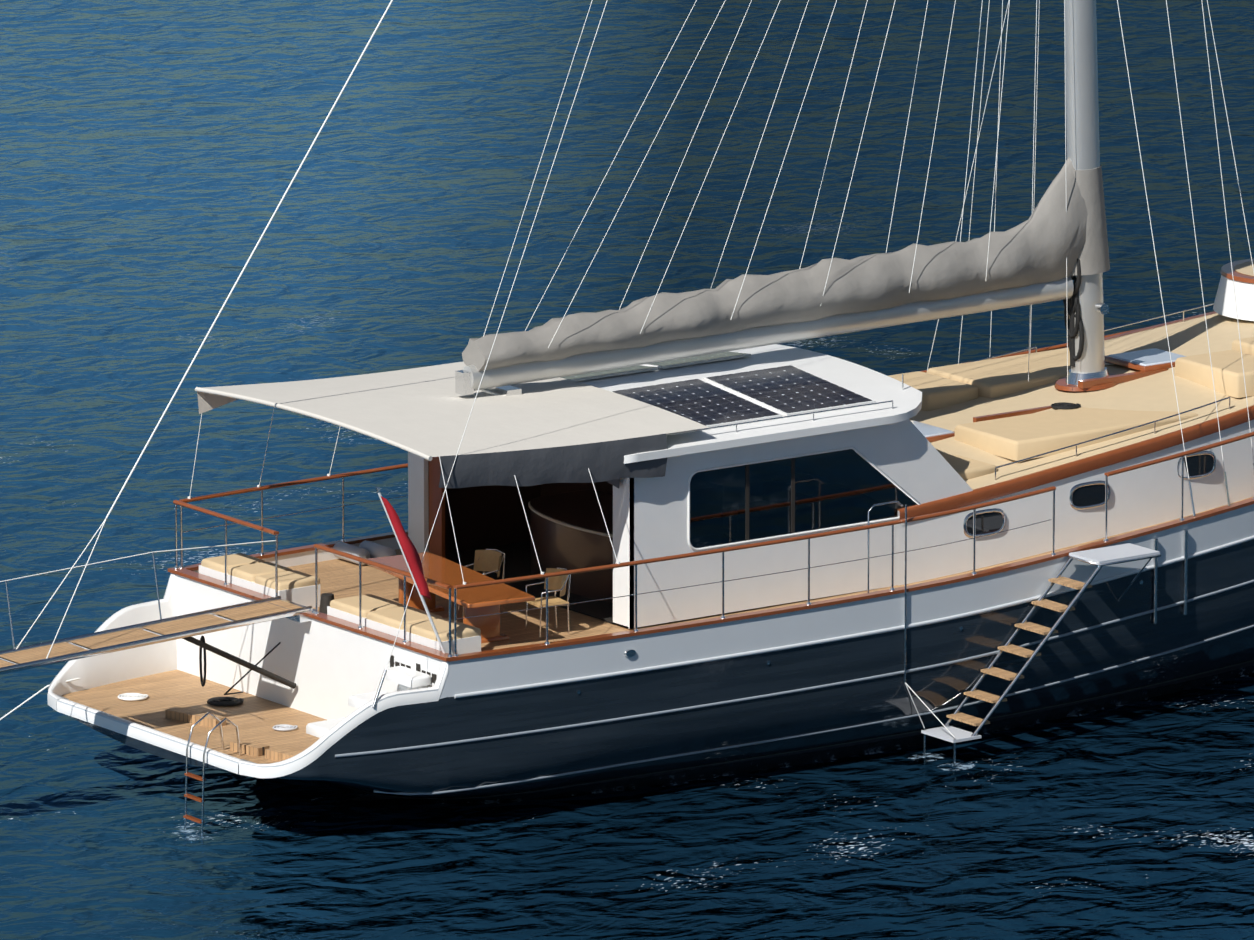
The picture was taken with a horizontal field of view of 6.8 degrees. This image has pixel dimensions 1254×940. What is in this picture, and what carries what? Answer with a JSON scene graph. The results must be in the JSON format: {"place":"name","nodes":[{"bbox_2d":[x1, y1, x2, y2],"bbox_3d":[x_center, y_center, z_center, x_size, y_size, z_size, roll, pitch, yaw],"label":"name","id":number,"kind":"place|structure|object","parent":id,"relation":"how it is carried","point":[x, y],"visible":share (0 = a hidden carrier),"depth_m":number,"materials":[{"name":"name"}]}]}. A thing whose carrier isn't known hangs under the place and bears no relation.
{"place":"outdoors","nodes":[
{"label":"outdoors","id":0,"kind":"place"},
{"bbox_2d":[0,0,1253,939],"bbox_3d":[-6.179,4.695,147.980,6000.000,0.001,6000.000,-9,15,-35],"label":"sea","id":1,"kind":"structure","parent":0,"point":[153,153],"depth_m":182.76,"materials":[{"name":"liquid"}]},
{"bbox_2d":[48,504,1253,802],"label":"hull","id":2,"kind":"object","parent":1,"relation":"on","point":[448,716],"visible":0.35,"depth_m":149.44,"materials":[{"name":"blue"}]},
{"bbox_2d":[62,670,325,763],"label":"swim platform deck","id":3,"kind":"structure","parent":2,"relation":"on","point":[175,703],"depth_m":148.83,"materials":[{"name":"beige wood"}]},
{"bbox_2d":[47,573,447,777],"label":"stern","id":4,"kind":"object","parent":2,"relation":"attached to","point":[334,673],"visible":0.62,"depth_m":148.92,"materials":[{"name":"paint"}]},
{"bbox_2d":[0,0,392,694],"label":"passerelle","id":5,"kind":"object","parent":4,"relation":"on","point":[300,614],"visible":0.9,"depth_m":147.70,"materials":[{"name":"brown metal"}]},
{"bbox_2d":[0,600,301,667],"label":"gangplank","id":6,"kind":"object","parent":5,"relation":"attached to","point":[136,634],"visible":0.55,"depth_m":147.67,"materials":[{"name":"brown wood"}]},
{"bbox_2d":[390,655,436,682],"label":"name lettering","id":7,"kind":"object","parent":4,"relation":"attached to","point":[433,677],"visible":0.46,"depth_m":146.57,"materials":[{"name":"grey"}]},
{"bbox_2d":[0,362,1253,801],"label":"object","id":8,"kind":"object","parent":2,"relation":"on","point":[366,550],"visible":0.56,"depth_m":150.87,"materials":[{"name":"grey"}]},
{"bbox_2d":[287,496,1253,650],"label":"teak deck","id":9,"kind":"object","parent":8,"relation":"on","point":[339,578],"visible":0.08,"depth_m":149.95,"materials":[{"name":"brown wood"}]},
{"bbox_2d":[193,537,399,572],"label":"bulwark","id":10,"kind":"object","parent":9,"relation":"on","point":[300,558],"visible":0.06,"depth_m":152.84,"materials":[{"name":"white paint"}]},
{"bbox_2d":[168,497,1253,661],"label":"cap rail","id":11,"kind":"object","parent":10,"relation":"on","point":[187,572],"visible":0.6,"depth_m":149.81,"materials":[{"name":"brown wood"}]},
{"bbox_2d":[376,487,445,652],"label":"flag","id":12,"kind":"object","parent":11,"relation":"on","point":[411,556],"visible":0.92,"depth_m":145.54,"materials":[{"name":"red fabric"}]},
{"bbox_2d":[199,553,480,654],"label":"stern bench","id":13,"kind":"object","parent":9,"relation":"on","point":[381,614],"visible":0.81,"depth_m":148.39,"materials":[{"name":"beige fabric"}]},
{"bbox_2d":[367,552,534,642],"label":"table","id":14,"kind":"object","parent":9,"relation":"on","point":[487,600],"visible":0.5,"depth_m":148.00,"materials":[{"name":"brown wood"}]},
{"bbox_2d":[458,549,570,637],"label":"chairs","id":15,"kind":"object","parent":9,"relation":"on","point":[489,560],"visible":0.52,"depth_m":148.47,"materials":[{"name":"wood"}]},
{"bbox_2d":[408,344,972,628],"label":"deckhouse","id":16,"kind":"object","parent":9,"relation":"on","point":[894,446],"depth_m":149.94,"materials":[{"name":"white paint"}]},
{"bbox_2d":[195,361,708,460],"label":"awning","id":17,"kind":"object","parent":16,"relation":"attached to","point":[423,412],"visible":0.9,"depth_m":148.85,"materials":[{"name":"white fabric"}]},
{"bbox_2d":[188,407,619,584],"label":"awning lashings","id":18,"kind":"object","parent":17,"relation":"attached to","point":[464,583],"visible":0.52,"depth_m":147.31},
{"bbox_2d":[439,434,666,487],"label":"valance","id":19,"kind":"object","parent":17,"relation":"attached to","point":[602,461],"visible":0.65,"depth_m":147.15,"materials":[{"name":"grey fabric"}]},
{"bbox_2d":[428,457,627,627],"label":"cabin interior","id":20,"kind":"object","parent":16,"relation":"attached to","point":[567,527],"visible":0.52,"depth_m":152.19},
{"bbox_2d":[568,351,902,435],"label":"handrails","id":21,"kind":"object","parent":16,"relation":"on","point":[776,410],"depth_m":150.62,"materials":[{"name":"silver metal"}]},
{"bbox_2d":[560,365,652,378],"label":"solar panel","id":22,"kind":"object","parent":21,"relation":"on","point":[630,368],"visible":0.2,"depth_m":151.91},
{"bbox_2d":[612,379,778,425],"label":"solar panel","id":23,"kind":"object","parent":21,"relation":"on","point":[701,402],"visible":0.8,"depth_m":150.21,"materials":[{"name":"black glass"}]},
{"bbox_2d":[650,351,745,365],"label":"solar panel","id":24,"kind":"object","parent":21,"relation":"on","point":[699,358],"visible":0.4,"depth_m":152.87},
{"bbox_2d":[706,365,872,412],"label":"solar panel","id":25,"kind":"object","parent":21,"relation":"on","point":[789,389],"visible":1,"depth_m":151.10,"materials":[{"name":"black glass"}]},
{"bbox_2d":[898,420,1253,585],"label":"coachroof sides","id":26,"kind":"object","parent":9,"relation":"on","point":[1146,496],"visible":0.15,"depth_m":153.12,"materials":[{"name":"white paint"}]},
{"bbox_2d":[889,337,1253,480],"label":"sun pads","id":27,"kind":"object","parent":26,"relation":"on","point":[1017,438],"visible":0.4,"depth_m":155.35,"materials":[{"name":"beige fabric"}]},
{"bbox_2d":[897,313,1253,510],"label":"coachroof top","id":28,"kind":"object","parent":26,"relation":"on","point":[1156,391],"visible":0.27,"depth_m":155.50,"materials":[{"name":"beige paint"}]},
{"bbox_2d":[897,311,1253,518],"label":"coachroof trim","id":29,"kind":"structure","parent":26,"relation":"attached to","point":[1097,461],"depth_m":153.02,"materials":[{"name":"brown wood"}]},
{"bbox_2d":[911,259,1253,441],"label":"deck hatches","id":30,"kind":"object","parent":26,"relation":"on","point":[1148,362],"visible":0.73,"depth_m":157.17,"materials":[{"name":"white plastic"}]},
{"bbox_2d":[1054,0,1118,390],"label":"mast","id":31,"kind":"object","parent":26,"relation":"on","point":[1086,309],"visible":0.69,"depth_m":155.27,"materials":[{"name":"metal"}]},
{"bbox_2d":[455,276,1073,395],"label":"boom","id":32,"kind":"object","parent":31,"relation":"attached to","point":[499,380],"visible":0.83,"depth_m":152.30,"materials":[{"name":"metal"}]},
{"bbox_2d":[462,157,1109,371],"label":"sail cover","id":33,"kind":"object","parent":32,"relation":"on","point":[1044,240],"visible":0.94,"depth_m":153.05,"materials":[{"name":"white fabric"}]},
{"bbox_2d":[372,0,1253,707],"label":"rigging","id":34,"kind":"object","parent":31,"relation":"attached to","point":[894,202],"visible":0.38,"depth_m":153.44,"materials":[{"name":"white metal"}]},
{"bbox_2d":[963,303,1229,537],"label":"portholes","id":35,"kind":"object","parent":26,"relation":"attached to","point":[1091,494],"visible":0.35,"depth_m":153.16,"materials":[{"name":"silver metal"}]},
{"bbox_2d":[184,501,1187,836],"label":"steel ladder","id":36,"kind":"object","parent":2,"relation":"attached to","point":[1040,645],"visible":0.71,"depth_m":150.92,"materials":[{"name":"silver metal"}]},
{"bbox_2d":[183,543,1159,823],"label":"ladder steps","id":37,"kind":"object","parent":36,"relation":"attached to","point":[1111,555],"visible":0.88,"depth_m":151.13,"materials":[{"name":"brown wood"}]},
{"bbox_2d":[174,456,1253,656],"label":"railing stanchions","id":38,"kind":"object","parent":2,"relation":"on","point":[635,594],"visible":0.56,"depth_m":149.32,"materials":[{"name":"silver metal"}]},
{"bbox_2d":[173,328,1253,588],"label":"top rails","id":39,"kind":"object","parent":38,"relation":"on","point":[637,562],"visible":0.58,"depth_m":150.02,"materials":[{"name":"brown wood"}]},
{"bbox_2d":[335,536,1253,794],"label":"hull stripes","id":40,"kind":"object","parent":2,"relation":"on","point":[742,654],"visible":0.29,"depth_m":149.38,"materials":[{"name":"white paint"}]},
{"bbox_2d":[179,672,1252,839],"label":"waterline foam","id":41,"kind":"object","parent":1,"relation":"on","point":[969,766],"visible":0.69,"depth_m":150.11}
]}

